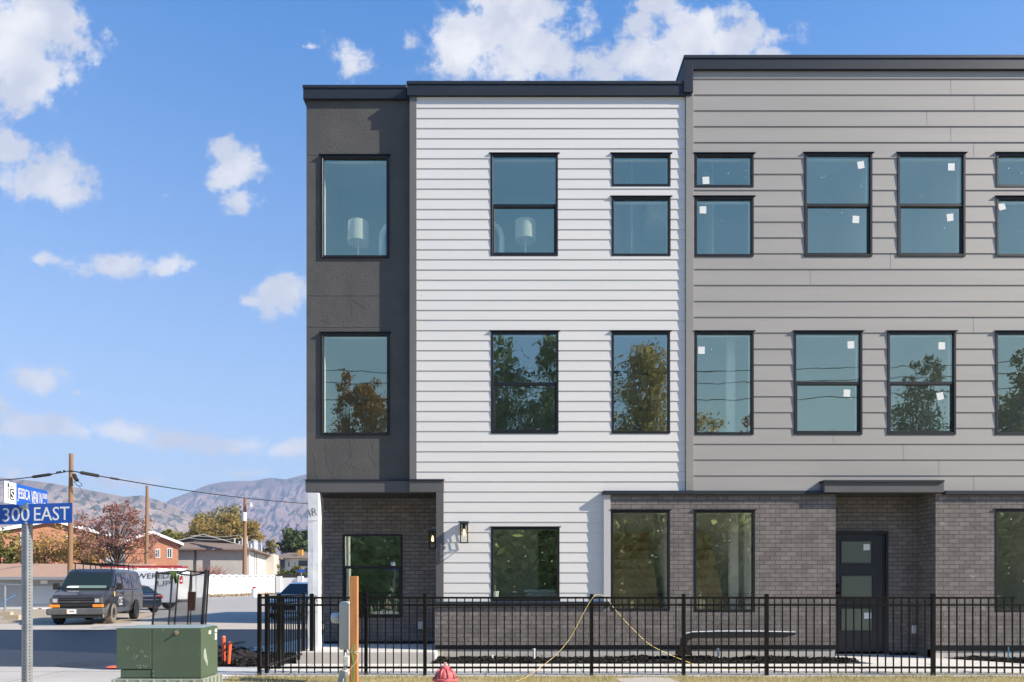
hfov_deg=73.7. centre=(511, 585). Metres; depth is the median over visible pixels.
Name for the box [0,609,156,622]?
dirt ground
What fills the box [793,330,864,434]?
window
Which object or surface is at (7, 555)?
shrub tree
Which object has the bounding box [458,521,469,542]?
wall lantern
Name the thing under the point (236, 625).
gutter path
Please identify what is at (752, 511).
window
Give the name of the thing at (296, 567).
shrub
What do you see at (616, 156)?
window
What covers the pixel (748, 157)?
window
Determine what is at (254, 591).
bucket
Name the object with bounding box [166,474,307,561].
mountains
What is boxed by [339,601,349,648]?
utility box
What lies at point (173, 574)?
rag
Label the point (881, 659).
walkway path
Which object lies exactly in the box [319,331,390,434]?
window
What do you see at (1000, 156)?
window
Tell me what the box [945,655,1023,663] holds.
mulch
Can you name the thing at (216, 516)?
dome tree
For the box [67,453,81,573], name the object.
utility pole
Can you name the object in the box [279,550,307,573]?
apartment block
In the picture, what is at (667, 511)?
window
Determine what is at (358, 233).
table lamp
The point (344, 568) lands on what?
window
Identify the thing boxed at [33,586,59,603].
garage door
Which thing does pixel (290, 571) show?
shrub
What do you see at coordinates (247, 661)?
mulch
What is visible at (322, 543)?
post
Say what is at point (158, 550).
window
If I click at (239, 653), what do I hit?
dirt heap
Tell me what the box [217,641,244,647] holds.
board
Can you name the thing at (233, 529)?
gold tree
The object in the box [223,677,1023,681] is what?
lawn base
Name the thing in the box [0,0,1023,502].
sky
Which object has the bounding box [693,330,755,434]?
window
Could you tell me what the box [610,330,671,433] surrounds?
window
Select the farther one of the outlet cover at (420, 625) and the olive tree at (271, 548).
the olive tree at (271, 548)
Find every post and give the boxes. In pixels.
[222,636,225,661]
[227,641,231,663]
[321,497,323,623]
[350,576,358,681]
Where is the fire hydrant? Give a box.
[432,662,457,681]
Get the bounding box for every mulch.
[217,650,295,666]
[431,654,859,663]
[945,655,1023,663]
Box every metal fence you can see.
[257,593,1023,675]
[264,593,313,672]
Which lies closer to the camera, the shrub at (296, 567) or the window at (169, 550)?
the window at (169, 550)
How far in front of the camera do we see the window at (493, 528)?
12.58 m
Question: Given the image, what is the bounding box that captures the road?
[125,595,307,620]
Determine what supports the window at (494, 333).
in the townhouse at (519, 408)
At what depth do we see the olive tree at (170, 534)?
118.94 m
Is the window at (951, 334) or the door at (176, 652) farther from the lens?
the window at (951, 334)
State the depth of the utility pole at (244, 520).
96.78 m
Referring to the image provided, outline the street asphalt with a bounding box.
[0,630,323,669]
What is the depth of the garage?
42.00 m
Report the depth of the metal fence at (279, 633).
11.26 m
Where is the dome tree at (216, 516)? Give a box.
[188,503,248,528]
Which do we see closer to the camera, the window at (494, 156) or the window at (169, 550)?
the window at (494, 156)
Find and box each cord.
[346,650,359,675]
[351,645,354,681]
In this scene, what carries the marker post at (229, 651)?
on the mulch at (247, 661)
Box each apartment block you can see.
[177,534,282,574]
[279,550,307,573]
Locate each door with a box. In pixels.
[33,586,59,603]
[116,628,151,668]
[152,628,201,677]
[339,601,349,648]
[836,534,882,651]
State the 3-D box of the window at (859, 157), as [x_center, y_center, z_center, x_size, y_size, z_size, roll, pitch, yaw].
[6.011,-7.023,12.649,1.314,1.913,0.212,0,0,0]
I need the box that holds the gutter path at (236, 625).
[0,621,323,629]
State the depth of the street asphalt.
16.03 m
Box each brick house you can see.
[0,523,110,563]
[126,531,183,569]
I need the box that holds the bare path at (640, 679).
[617,677,676,681]
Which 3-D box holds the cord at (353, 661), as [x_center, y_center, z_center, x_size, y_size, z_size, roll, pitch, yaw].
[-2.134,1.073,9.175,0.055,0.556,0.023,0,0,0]
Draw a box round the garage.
[0,564,164,608]
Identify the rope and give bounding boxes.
[520,595,876,679]
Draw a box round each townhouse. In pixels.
[296,81,691,663]
[676,55,1023,663]
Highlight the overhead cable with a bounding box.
[0,470,307,503]
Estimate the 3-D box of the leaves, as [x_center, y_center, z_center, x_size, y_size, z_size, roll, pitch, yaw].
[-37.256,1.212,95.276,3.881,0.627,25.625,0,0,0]
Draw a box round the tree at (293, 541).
[275,525,307,553]
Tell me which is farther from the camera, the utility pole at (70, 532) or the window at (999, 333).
the utility pole at (70, 532)
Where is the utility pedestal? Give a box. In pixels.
[331,601,349,681]
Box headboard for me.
[379,222,504,254]
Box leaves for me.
[208,592,280,596]
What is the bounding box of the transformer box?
[111,624,222,681]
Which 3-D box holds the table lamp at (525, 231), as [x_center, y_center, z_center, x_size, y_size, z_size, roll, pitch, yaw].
[0.255,-6.357,12.870,0.400,0.995,0.400,0,0,0]
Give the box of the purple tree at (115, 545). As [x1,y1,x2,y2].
[61,499,159,563]
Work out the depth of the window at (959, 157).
12.58 m
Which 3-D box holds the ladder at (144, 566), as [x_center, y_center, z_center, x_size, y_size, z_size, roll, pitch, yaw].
[-21.325,-1.110,39.450,4.750,0.100,0.430,0,0,0]
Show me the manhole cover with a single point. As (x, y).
(81, 663)
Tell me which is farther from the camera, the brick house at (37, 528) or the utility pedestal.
the brick house at (37, 528)
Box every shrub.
[281,569,297,573]
[291,564,302,573]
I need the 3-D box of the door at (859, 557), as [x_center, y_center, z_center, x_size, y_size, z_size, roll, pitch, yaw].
[6.675,0.136,13.115,0.937,2.268,0.150,0,0,0]
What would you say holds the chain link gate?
on the road
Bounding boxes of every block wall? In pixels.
[192,574,274,596]
[276,576,307,591]
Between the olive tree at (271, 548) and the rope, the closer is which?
the rope
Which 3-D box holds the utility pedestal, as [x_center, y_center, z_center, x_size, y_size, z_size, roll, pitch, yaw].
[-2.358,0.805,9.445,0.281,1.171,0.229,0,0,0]
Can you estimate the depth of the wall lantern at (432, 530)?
12.83 m
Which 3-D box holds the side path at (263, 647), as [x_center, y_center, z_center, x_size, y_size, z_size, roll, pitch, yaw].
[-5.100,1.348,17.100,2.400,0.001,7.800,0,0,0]
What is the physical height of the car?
1.538 m
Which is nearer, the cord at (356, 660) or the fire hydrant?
the fire hydrant
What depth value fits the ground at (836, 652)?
14.62 m
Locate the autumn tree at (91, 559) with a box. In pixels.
[65,532,111,562]
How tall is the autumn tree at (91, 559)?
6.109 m
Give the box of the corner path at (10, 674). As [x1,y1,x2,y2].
[0,667,227,681]
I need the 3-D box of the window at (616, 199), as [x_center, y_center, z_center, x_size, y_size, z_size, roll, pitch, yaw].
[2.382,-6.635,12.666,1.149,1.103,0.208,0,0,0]
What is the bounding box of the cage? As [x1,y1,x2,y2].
[151,570,209,624]
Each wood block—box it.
[0,612,12,615]
[3,615,20,619]
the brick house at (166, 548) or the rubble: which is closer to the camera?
the rubble
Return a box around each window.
[156,549,159,557]
[167,548,171,557]
[319,154,390,257]
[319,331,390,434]
[342,534,401,617]
[489,152,559,255]
[489,330,559,433]
[489,526,560,600]
[538,530,556,592]
[610,152,672,185]
[610,195,672,255]
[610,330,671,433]
[610,509,671,610]
[693,152,755,186]
[693,195,755,256]
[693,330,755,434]
[693,509,756,611]
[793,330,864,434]
[803,152,873,256]
[886,330,958,434]
[896,152,967,256]
[994,195,1023,256]
[994,330,1023,434]
[994,508,1023,611]
[995,152,1023,186]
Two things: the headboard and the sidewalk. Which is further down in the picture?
the sidewalk
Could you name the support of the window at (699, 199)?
in the townhouse at (854, 325)
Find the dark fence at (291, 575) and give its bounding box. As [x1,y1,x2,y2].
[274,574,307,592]
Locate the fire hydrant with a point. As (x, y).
(445, 672)
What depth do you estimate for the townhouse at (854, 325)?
12.58 m
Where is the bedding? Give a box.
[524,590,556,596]
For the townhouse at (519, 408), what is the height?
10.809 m
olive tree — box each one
[159,528,183,539]
[260,538,278,553]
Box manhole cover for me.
[55,661,114,666]
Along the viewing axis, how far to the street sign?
5.37 m
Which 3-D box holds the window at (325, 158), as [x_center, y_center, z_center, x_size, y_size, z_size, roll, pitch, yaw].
[-2.932,-7.076,12.805,1.330,1.919,0.222,0,0,0]
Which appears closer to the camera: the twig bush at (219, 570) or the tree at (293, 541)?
the twig bush at (219, 570)
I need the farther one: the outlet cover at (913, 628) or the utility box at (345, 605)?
the outlet cover at (913, 628)
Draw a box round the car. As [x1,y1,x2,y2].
[270,582,307,618]
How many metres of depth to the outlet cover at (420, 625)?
13.86 m
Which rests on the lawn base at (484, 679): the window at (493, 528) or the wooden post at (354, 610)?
the wooden post at (354, 610)
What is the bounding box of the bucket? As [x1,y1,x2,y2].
[251,587,257,596]
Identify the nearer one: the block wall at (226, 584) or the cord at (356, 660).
the cord at (356, 660)
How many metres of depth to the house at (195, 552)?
99.57 m
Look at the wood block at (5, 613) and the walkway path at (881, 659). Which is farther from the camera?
the wood block at (5, 613)
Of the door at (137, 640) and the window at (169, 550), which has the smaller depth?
the door at (137, 640)
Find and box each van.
[46,562,142,623]
[116,568,189,608]
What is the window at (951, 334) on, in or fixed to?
in the townhouse at (854, 325)
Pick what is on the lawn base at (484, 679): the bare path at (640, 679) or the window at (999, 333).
the bare path at (640, 679)
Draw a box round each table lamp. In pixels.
[348,218,368,254]
[515,217,535,251]
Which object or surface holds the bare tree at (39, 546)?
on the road
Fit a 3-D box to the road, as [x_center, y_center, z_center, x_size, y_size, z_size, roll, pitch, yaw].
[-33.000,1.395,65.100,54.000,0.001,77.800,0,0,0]
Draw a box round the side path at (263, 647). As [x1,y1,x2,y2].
[251,634,323,652]
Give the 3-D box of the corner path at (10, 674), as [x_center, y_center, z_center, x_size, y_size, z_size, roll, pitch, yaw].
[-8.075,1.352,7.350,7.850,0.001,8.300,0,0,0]
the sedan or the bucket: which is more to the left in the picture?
the sedan
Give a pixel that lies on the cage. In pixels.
(192, 601)
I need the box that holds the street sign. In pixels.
[0,481,71,681]
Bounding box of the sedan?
[117,585,162,612]
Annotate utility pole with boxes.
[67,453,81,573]
[144,486,148,563]
[241,499,252,592]
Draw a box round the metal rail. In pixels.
[677,631,796,654]
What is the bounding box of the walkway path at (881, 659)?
[836,655,1018,663]
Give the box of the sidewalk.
[217,664,1023,676]
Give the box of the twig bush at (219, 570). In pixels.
[187,565,234,574]
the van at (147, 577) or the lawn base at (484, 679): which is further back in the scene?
the van at (147, 577)
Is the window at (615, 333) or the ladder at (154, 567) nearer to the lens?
the window at (615, 333)
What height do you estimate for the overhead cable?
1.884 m
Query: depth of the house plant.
12.85 m
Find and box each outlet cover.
[418,622,422,628]
[912,625,915,632]
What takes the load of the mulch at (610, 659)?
on the ground at (836, 652)
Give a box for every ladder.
[100,566,185,566]
[117,566,187,567]
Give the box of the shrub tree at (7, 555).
[0,527,20,563]
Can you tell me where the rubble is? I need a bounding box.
[219,646,273,650]
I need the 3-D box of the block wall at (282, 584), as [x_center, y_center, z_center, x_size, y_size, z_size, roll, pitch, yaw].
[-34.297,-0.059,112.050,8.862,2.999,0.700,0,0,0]
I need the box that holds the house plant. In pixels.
[494,580,499,596]
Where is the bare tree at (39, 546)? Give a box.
[13,523,89,563]
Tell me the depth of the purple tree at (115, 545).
55.66 m
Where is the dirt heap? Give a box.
[217,646,263,658]
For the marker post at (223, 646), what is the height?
0.486 m
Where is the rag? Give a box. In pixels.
[170,571,177,584]
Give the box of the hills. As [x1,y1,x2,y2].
[0,478,279,572]
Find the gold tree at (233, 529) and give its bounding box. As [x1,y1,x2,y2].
[172,513,265,546]
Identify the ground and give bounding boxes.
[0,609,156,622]
[292,629,880,663]
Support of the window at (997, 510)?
in the townhouse at (854, 325)
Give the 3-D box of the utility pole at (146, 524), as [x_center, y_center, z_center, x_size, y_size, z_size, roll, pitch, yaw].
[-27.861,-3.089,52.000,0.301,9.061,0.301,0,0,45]
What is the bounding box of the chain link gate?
[0,584,20,611]
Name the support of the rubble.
on the street asphalt
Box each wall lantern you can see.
[427,528,435,549]
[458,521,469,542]
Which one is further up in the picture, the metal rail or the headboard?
the headboard
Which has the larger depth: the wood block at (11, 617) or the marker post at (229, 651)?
the wood block at (11, 617)
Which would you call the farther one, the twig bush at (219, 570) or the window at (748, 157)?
the twig bush at (219, 570)
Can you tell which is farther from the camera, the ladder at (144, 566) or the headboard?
the ladder at (144, 566)

